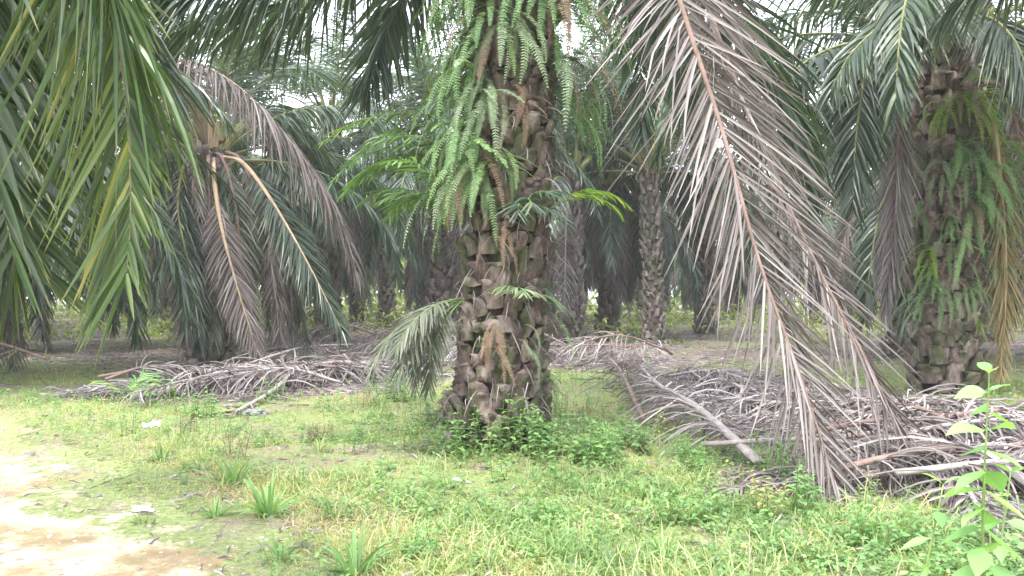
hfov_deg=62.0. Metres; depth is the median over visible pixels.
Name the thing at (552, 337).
fallen frond
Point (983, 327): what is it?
sword fern
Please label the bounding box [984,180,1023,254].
sword fern
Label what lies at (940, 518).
tall weed
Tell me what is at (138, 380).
palm seedling
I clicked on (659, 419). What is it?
broadleaf weed
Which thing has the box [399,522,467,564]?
broadleaf weed
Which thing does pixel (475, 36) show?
sword fern
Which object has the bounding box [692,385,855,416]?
fallen frond
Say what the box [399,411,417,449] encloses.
broadleaf weed
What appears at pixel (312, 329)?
fallen frond
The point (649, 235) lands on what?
oil palm
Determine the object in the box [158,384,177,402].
broadleaf weed
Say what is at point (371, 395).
broadleaf weed
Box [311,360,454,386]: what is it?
fallen frond
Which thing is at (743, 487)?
fallen frond
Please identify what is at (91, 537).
path
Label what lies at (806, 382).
fallen frond
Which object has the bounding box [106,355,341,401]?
fallen frond
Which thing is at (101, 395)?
fallen frond
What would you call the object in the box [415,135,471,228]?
sword fern
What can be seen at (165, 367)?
fallen frond
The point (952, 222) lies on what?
sword fern
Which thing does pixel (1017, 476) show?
fallen frond
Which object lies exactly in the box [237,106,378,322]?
oil palm
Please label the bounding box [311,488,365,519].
grass tuft
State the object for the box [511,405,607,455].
undergrowth bush
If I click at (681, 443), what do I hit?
broadleaf weed
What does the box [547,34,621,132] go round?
sword fern
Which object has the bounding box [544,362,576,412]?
sword fern
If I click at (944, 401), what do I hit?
fallen frond
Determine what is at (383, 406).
broadleaf weed
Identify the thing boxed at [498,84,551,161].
sword fern
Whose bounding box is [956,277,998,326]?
sword fern
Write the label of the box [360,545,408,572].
grass tuft
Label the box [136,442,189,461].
grass tuft
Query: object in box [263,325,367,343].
fallen frond
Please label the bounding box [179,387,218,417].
broadleaf weed
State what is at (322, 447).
grass tuft
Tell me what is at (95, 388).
fallen frond
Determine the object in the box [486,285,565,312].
palm seedling
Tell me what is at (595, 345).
fallen frond
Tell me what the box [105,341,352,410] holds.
fallen frond
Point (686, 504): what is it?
broadleaf weed
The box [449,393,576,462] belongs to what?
undergrowth bush
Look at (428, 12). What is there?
sword fern
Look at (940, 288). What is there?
sword fern
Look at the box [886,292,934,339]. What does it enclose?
sword fern
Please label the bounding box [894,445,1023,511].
fallen frond
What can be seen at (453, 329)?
fallen frond
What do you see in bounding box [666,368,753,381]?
fallen frond
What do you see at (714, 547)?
grass tuft
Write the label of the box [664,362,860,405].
fallen frond
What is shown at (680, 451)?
broadleaf weed
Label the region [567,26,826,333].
oil palm
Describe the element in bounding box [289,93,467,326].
oil palm
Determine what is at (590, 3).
sword fern
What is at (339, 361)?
fallen frond
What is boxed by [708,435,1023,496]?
fallen frond
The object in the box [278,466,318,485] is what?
grass tuft
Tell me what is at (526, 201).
palm seedling
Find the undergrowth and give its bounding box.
[20,298,1023,343]
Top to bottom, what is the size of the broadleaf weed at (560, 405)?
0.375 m
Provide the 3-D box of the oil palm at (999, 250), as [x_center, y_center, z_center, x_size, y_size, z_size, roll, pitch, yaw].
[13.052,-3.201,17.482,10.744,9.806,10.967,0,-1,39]
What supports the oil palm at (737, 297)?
on the ground at (242, 519)
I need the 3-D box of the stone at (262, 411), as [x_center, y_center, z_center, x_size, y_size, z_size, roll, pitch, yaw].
[-3.199,1.555,10.555,0.345,0.125,0.202,0,-1,0]
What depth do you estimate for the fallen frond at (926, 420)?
7.40 m
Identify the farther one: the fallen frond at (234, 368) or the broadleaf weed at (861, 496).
the fallen frond at (234, 368)
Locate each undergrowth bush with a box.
[372,371,426,403]
[379,394,448,430]
[417,409,512,459]
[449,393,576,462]
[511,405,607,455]
[529,413,630,473]
[552,414,651,455]
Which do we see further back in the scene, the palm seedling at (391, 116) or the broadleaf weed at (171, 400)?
the broadleaf weed at (171, 400)
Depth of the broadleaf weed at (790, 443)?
6.70 m
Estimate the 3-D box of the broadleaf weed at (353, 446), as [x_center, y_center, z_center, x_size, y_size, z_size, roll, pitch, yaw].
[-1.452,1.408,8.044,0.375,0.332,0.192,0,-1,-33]
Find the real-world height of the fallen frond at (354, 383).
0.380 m
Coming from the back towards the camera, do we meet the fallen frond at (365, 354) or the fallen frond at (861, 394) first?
the fallen frond at (365, 354)
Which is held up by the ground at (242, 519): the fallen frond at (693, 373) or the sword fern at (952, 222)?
the fallen frond at (693, 373)
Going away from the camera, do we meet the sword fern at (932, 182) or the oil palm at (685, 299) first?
the sword fern at (932, 182)
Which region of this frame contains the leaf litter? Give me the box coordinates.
[0,324,1023,575]
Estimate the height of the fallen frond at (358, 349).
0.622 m
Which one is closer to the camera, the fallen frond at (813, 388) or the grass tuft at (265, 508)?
the grass tuft at (265, 508)
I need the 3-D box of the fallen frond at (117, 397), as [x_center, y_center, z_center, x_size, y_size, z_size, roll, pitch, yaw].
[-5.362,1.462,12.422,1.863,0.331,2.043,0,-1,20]
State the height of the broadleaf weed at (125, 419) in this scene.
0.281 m
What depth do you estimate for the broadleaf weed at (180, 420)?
9.09 m
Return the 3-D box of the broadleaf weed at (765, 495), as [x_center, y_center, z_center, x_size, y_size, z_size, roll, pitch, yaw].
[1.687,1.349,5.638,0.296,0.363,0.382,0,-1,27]
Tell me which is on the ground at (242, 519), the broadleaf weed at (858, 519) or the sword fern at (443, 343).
the broadleaf weed at (858, 519)
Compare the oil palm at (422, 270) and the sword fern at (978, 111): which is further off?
the oil palm at (422, 270)
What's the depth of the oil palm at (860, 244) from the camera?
18.71 m
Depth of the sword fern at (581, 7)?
7.91 m
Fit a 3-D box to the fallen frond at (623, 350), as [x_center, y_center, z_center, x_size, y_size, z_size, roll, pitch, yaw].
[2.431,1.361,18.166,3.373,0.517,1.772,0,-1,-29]
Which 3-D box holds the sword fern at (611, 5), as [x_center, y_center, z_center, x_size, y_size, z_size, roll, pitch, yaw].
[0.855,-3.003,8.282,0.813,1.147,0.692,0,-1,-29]
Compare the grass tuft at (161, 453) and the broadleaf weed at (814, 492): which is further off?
the grass tuft at (161, 453)
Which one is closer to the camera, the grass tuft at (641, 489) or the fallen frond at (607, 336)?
the grass tuft at (641, 489)
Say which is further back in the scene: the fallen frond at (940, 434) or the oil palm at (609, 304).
the oil palm at (609, 304)
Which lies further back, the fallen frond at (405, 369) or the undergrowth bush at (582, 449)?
the fallen frond at (405, 369)
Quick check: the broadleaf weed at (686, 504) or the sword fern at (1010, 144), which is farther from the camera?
the sword fern at (1010, 144)
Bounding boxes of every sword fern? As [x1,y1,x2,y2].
[395,65,476,190]
[403,154,472,254]
[408,0,495,75]
[409,120,504,212]
[413,47,478,150]
[414,310,461,377]
[415,59,524,163]
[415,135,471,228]
[418,0,480,62]
[420,15,477,121]
[422,0,471,29]
[422,1,548,94]
[424,111,480,209]
[426,146,541,261]
[427,3,526,110]
[451,0,556,29]
[476,212,518,275]
[480,320,515,386]
[497,0,623,42]
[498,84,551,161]
[520,324,540,382]
[532,0,596,32]
[537,0,630,76]
[540,281,581,357]
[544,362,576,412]
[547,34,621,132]
[551,83,614,183]
[556,0,632,80]
[569,0,628,36]
[590,251,634,277]
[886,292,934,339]
[889,201,928,242]
[899,240,937,291]
[908,266,967,328]
[916,100,957,137]
[923,161,962,213]
[926,213,959,244]
[930,74,1008,145]
[934,230,985,296]
[945,134,1001,203]
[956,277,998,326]
[958,187,1023,264]
[971,86,1023,148]
[974,148,1023,235]
[974,311,999,346]
[981,135,1023,219]
[981,250,1023,298]
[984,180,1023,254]
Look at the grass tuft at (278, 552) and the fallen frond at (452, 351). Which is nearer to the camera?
the grass tuft at (278, 552)
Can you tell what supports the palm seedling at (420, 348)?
attached to the oil palm at (747, 66)
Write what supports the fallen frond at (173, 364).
on the ground at (242, 519)
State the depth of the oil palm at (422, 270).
40.75 m
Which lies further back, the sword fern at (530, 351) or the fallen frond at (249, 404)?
the fallen frond at (249, 404)
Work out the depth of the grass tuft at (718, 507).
5.71 m
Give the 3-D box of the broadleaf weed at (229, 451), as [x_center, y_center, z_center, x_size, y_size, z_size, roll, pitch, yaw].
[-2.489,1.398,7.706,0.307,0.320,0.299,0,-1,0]
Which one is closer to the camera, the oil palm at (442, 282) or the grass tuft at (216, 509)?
the grass tuft at (216, 509)
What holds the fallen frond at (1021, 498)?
on the ground at (242, 519)
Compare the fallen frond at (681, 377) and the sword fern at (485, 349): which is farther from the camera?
the fallen frond at (681, 377)
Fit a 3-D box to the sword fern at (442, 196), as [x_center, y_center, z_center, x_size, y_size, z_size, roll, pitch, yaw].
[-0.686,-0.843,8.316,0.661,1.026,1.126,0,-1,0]
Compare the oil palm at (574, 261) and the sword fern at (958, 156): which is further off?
the oil palm at (574, 261)
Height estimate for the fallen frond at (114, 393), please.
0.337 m
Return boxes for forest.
[25,260,1018,310]
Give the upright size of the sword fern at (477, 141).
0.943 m
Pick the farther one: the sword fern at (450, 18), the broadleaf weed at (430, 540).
the sword fern at (450, 18)
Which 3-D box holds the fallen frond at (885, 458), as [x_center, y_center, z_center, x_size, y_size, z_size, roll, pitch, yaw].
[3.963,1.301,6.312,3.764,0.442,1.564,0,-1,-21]
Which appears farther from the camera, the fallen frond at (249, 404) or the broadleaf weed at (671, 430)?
the fallen frond at (249, 404)
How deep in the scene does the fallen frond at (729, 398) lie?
10.36 m
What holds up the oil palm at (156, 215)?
on the ground at (242, 519)
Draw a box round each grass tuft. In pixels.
[126,511,158,526]
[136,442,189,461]
[177,454,216,471]
[182,494,240,521]
[187,445,274,487]
[229,465,317,517]
[245,531,303,566]
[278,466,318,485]
[298,433,340,452]
[308,518,401,575]
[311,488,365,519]
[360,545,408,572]
[427,506,469,540]
[431,472,466,489]
[459,543,529,572]
[492,525,525,552]
[534,526,591,563]
[542,556,611,575]
[590,528,658,571]
[617,472,656,499]
[638,520,700,563]
[681,521,760,571]
[689,493,731,517]
[733,518,811,562]
[781,529,850,561]
[805,508,849,525]
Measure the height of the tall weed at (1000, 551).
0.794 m
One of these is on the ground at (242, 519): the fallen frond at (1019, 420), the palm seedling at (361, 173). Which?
the fallen frond at (1019, 420)
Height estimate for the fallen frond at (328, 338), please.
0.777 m
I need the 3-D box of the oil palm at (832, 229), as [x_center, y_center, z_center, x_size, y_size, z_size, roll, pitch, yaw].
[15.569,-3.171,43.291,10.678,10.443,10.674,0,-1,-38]
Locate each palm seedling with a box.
[87,367,176,403]
[316,110,470,169]
[325,133,463,202]
[353,157,459,226]
[361,298,464,403]
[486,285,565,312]
[494,189,578,232]
[552,188,632,221]
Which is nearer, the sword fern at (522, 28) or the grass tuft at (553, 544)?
the grass tuft at (553, 544)
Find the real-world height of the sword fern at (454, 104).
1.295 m
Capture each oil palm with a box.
[0,0,221,367]
[0,6,253,373]
[1,73,204,351]
[8,0,434,369]
[52,241,101,299]
[58,149,242,323]
[65,28,423,342]
[72,71,306,331]
[111,0,937,507]
[192,0,466,341]
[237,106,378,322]
[254,198,365,318]
[268,5,620,339]
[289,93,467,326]
[299,161,426,322]
[311,259,401,310]
[338,181,407,301]
[353,180,459,313]
[359,173,463,322]
[365,206,429,317]
[383,16,660,344]
[422,26,672,330]
[469,55,769,334]
[550,8,830,343]
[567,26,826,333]
[584,206,678,317]
[596,138,731,323]
[619,0,1023,394]
[634,209,683,313]
[659,198,770,319]
[664,184,802,316]
[708,0,1023,357]
[715,146,878,323]
[716,217,798,312]
[759,167,883,317]
[791,0,1023,77]
[815,1,1023,341]
[982,52,1023,315]
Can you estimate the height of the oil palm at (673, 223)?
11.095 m
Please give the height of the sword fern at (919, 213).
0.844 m
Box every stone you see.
[130,505,154,511]
[240,408,267,415]
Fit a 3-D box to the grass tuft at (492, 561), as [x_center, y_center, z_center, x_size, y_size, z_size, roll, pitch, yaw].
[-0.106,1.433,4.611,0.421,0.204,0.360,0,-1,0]
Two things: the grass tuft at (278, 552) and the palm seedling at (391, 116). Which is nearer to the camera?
the grass tuft at (278, 552)
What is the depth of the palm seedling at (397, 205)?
8.29 m
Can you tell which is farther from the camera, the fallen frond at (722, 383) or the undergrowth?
the undergrowth
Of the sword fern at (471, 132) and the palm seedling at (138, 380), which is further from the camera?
the palm seedling at (138, 380)
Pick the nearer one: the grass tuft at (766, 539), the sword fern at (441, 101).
the grass tuft at (766, 539)
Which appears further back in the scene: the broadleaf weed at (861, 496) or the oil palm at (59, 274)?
the oil palm at (59, 274)
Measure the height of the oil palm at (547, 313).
12.837 m
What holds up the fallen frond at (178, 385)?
on the fallen frond at (101, 395)
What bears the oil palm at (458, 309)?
on the ground at (242, 519)
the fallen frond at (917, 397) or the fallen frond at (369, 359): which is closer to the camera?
the fallen frond at (917, 397)
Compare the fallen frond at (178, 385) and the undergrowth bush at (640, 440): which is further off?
the fallen frond at (178, 385)
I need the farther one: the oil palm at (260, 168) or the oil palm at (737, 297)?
the oil palm at (737, 297)
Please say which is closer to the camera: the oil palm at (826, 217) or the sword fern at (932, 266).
the sword fern at (932, 266)
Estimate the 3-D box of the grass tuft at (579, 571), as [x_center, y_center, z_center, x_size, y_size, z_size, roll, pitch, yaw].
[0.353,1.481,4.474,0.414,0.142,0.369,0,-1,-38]
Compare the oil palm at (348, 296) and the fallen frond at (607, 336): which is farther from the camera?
the oil palm at (348, 296)
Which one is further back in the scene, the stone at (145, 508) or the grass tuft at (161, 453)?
the grass tuft at (161, 453)
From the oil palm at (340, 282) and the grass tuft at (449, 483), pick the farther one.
the oil palm at (340, 282)
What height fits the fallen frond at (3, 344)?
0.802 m
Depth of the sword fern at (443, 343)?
8.40 m
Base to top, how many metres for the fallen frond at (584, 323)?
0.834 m
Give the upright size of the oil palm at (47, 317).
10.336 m
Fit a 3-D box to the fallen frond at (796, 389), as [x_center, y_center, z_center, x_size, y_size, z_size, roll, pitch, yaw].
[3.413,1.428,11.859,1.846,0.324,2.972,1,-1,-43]
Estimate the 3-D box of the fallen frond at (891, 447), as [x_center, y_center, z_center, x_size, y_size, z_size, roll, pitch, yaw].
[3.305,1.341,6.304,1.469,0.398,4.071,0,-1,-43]
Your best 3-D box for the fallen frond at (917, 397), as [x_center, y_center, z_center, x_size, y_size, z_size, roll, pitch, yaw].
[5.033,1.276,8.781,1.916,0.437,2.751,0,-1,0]
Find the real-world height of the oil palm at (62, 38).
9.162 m
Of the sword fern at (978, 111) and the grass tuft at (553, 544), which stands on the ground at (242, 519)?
the grass tuft at (553, 544)
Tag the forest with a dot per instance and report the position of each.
(399, 299)
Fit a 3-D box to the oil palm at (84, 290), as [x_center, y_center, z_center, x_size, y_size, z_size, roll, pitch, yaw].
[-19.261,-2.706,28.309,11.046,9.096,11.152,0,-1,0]
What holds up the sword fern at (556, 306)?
attached to the oil palm at (747, 66)
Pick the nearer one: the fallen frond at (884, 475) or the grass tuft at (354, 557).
the grass tuft at (354, 557)
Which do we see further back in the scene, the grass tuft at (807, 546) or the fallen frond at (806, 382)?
the fallen frond at (806, 382)
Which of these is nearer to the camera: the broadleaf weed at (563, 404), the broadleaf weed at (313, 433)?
the broadleaf weed at (313, 433)
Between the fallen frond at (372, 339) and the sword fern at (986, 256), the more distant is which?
the fallen frond at (372, 339)
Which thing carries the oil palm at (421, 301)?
on the ground at (242, 519)
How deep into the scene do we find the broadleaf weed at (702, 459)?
6.63 m
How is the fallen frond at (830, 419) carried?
on the ground at (242, 519)
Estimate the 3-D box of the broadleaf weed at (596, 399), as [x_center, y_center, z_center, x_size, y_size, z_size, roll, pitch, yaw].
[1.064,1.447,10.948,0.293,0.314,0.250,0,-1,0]
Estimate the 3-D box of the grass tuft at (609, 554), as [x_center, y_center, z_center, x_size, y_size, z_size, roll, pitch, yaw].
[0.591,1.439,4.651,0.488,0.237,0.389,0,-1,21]
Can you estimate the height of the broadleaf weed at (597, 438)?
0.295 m
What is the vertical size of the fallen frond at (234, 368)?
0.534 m
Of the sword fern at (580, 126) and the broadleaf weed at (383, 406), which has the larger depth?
the broadleaf weed at (383, 406)
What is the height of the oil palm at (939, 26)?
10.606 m
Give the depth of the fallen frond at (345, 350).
18.66 m
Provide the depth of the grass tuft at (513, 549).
5.00 m
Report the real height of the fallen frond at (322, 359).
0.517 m
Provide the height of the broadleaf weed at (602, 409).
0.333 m
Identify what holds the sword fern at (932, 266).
attached to the oil palm at (867, 79)
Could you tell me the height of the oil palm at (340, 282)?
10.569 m
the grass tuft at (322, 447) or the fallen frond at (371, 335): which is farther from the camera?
the fallen frond at (371, 335)
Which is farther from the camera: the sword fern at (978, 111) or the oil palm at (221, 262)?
the oil palm at (221, 262)
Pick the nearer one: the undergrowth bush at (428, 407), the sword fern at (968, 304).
the undergrowth bush at (428, 407)
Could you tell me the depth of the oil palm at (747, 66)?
8.07 m
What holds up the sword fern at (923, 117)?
attached to the oil palm at (867, 79)
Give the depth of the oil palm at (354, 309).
45.70 m
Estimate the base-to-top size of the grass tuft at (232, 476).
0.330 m
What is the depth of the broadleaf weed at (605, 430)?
7.54 m
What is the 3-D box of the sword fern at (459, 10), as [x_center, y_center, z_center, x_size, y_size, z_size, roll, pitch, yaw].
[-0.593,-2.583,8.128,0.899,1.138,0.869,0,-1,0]
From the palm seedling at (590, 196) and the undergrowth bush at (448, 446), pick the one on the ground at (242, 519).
the undergrowth bush at (448, 446)
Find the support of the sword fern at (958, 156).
attached to the oil palm at (867, 79)
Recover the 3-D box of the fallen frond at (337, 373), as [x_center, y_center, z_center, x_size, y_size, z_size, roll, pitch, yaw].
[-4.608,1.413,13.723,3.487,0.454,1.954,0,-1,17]
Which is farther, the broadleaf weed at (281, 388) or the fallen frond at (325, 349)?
the fallen frond at (325, 349)
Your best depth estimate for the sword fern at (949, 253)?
12.22 m
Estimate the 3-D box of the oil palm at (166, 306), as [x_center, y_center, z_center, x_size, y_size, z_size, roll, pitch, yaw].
[-13.798,-3.463,34.964,11.453,10.772,11.693,0,-1,0]
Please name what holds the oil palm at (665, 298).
on the ground at (242, 519)
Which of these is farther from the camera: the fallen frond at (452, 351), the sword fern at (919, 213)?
the fallen frond at (452, 351)
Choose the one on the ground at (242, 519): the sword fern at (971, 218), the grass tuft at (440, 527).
the grass tuft at (440, 527)
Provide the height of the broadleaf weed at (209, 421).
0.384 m
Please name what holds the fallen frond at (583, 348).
on the ground at (242, 519)
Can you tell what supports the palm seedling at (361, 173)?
attached to the oil palm at (747, 66)
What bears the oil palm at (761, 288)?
on the ground at (242, 519)
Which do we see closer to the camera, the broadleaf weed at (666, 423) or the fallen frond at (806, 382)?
the broadleaf weed at (666, 423)
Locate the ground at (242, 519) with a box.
[0,299,1023,575]
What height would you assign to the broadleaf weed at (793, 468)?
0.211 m
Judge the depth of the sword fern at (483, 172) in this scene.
7.85 m
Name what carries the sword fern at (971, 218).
attached to the oil palm at (867, 79)
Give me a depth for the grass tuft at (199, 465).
7.04 m
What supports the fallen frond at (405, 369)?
on the ground at (242, 519)
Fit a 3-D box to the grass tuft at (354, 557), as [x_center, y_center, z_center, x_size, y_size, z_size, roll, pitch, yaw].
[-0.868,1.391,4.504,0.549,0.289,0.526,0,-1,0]
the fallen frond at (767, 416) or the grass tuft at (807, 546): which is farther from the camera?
the fallen frond at (767, 416)
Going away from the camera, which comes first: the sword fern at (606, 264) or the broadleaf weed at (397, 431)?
the broadleaf weed at (397, 431)
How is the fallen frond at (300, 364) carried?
on the ground at (242, 519)
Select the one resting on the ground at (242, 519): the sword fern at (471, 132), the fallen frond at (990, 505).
the fallen frond at (990, 505)
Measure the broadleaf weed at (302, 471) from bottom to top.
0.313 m
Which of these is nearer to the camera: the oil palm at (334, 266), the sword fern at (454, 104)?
the sword fern at (454, 104)
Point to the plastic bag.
(151, 423)
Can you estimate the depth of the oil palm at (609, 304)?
29.49 m
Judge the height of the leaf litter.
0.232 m
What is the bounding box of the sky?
[26,0,1023,298]
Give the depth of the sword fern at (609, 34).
8.31 m
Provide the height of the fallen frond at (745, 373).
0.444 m
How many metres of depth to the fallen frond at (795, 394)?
10.27 m
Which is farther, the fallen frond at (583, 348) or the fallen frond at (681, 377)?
the fallen frond at (583, 348)
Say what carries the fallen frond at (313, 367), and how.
on the ground at (242, 519)
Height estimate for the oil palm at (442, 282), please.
10.634 m
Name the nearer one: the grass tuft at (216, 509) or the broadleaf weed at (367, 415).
the grass tuft at (216, 509)
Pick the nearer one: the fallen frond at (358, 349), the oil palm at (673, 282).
the fallen frond at (358, 349)
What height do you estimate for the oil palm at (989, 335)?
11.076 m
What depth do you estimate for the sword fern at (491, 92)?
7.91 m
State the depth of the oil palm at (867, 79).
12.26 m
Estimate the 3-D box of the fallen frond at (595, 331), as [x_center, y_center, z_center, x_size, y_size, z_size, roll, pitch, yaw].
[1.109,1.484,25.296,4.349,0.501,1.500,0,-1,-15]
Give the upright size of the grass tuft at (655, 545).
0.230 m
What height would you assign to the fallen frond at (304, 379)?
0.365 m
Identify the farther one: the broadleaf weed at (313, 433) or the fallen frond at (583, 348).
the fallen frond at (583, 348)
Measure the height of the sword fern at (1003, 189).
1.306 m
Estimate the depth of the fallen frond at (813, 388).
13.38 m
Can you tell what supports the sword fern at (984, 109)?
attached to the oil palm at (867, 79)
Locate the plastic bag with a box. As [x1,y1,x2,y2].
[143,420,159,428]
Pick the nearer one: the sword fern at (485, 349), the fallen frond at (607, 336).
the sword fern at (485, 349)
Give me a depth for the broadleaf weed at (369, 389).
11.52 m
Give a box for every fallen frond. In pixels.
[0,341,48,364]
[40,361,238,398]
[53,373,235,401]
[61,375,207,400]
[73,367,322,400]
[84,372,323,398]
[98,361,297,396]
[104,355,204,388]
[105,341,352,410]
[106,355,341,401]
[115,360,344,390]
[154,357,381,397]
[157,359,386,394]
[161,364,367,386]
[179,361,341,396]
[181,339,354,364]
[203,361,336,418]
[223,356,404,392]
[237,322,376,350]
[256,355,389,387]
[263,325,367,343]
[263,355,409,389]
[271,337,423,363]
[274,321,399,352]
[280,327,439,350]
[290,353,356,379]
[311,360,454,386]
[331,334,456,363]
[335,334,455,354]
[342,361,446,381]
[349,323,418,342]
[370,341,457,361]
[408,318,460,340]
[429,333,569,354]
[447,342,578,357]
[448,339,629,364]
[545,318,609,339]
[545,330,620,343]
[547,330,665,367]
[552,339,641,357]
[554,348,663,421]
[564,338,685,367]
[573,362,764,465]
[617,364,727,379]
[640,371,900,398]
[647,388,882,420]
[651,367,748,404]
[652,366,845,392]
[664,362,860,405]
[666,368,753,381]
[670,371,866,394]
[671,375,881,420]
[684,368,780,383]
[692,374,793,423]
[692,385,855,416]
[699,447,1021,505]
[700,433,1023,517]
[702,387,959,438]
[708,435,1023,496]
[716,384,871,426]
[726,379,844,418]
[757,370,834,398]
[757,383,850,399]
[789,403,1023,453]
[795,388,935,441]
[802,429,1023,503]
[818,432,1023,494]
[835,422,1023,452]
[838,398,1015,435]
[841,439,1023,569]
[853,462,1022,489]
[859,406,1023,442]
[860,387,1023,417]
[891,383,1023,431]
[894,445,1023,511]
[906,398,1023,442]
[930,417,1023,512]
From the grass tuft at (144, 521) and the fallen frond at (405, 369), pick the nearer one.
the grass tuft at (144, 521)
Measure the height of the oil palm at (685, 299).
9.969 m
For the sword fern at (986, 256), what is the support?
attached to the oil palm at (867, 79)
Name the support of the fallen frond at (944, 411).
on the ground at (242, 519)
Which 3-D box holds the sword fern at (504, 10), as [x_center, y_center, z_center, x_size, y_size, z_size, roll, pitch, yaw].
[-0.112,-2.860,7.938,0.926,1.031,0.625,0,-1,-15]
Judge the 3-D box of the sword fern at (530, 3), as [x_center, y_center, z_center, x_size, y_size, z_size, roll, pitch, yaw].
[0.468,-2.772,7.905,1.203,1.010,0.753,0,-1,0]
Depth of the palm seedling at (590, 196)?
8.35 m
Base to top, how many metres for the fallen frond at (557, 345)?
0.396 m
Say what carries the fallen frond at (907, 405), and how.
on the ground at (242, 519)
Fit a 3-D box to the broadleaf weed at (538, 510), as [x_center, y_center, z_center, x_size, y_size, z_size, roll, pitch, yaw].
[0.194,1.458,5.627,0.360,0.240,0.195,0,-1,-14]
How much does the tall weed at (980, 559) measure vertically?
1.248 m
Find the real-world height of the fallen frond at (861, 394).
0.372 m
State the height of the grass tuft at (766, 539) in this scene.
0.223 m
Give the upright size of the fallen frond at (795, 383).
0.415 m
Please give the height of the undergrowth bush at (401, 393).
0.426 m
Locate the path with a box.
[0,415,305,575]
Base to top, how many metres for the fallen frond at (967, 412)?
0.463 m
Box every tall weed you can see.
[899,473,968,575]
[939,362,1023,575]
[978,464,1023,575]
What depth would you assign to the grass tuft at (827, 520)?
5.34 m
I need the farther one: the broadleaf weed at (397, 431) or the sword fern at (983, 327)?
the sword fern at (983, 327)
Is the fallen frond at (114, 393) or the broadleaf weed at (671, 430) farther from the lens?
the fallen frond at (114, 393)
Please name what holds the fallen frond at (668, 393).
on the ground at (242, 519)
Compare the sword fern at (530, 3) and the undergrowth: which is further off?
the undergrowth
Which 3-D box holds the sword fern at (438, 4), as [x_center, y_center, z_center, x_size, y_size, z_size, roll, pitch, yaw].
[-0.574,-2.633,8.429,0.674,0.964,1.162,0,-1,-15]
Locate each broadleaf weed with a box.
[116,411,135,435]
[155,382,185,415]
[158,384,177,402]
[176,411,198,432]
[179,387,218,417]
[205,406,233,439]
[220,423,252,458]
[253,377,285,400]
[283,454,309,489]
[305,417,335,440]
[338,418,373,452]
[357,379,386,406]
[360,408,380,423]
[361,376,372,400]
[367,392,389,417]
[393,415,425,436]
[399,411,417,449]
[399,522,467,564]
[485,454,511,482]
[515,490,567,525]
[551,391,572,416]
[555,389,577,411]
[576,400,591,419]
[584,389,605,410]
[584,427,609,459]
[587,407,605,427]
[591,423,618,461]
[644,483,715,527]
[653,408,664,442]
[656,405,670,432]
[661,424,685,441]
[669,444,717,480]
[671,427,707,470]
[675,436,690,457]
[746,462,791,522]
[751,425,799,480]
[781,458,801,475]
[785,458,823,514]
[849,495,923,552]
[853,475,882,509]
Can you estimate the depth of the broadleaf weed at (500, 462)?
6.92 m
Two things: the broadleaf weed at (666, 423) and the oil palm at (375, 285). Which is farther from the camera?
the oil palm at (375, 285)
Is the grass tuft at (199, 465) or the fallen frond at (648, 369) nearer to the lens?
the grass tuft at (199, 465)
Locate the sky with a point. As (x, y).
(772, 7)
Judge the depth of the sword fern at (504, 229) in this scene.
7.89 m
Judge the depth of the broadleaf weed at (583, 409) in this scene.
10.28 m

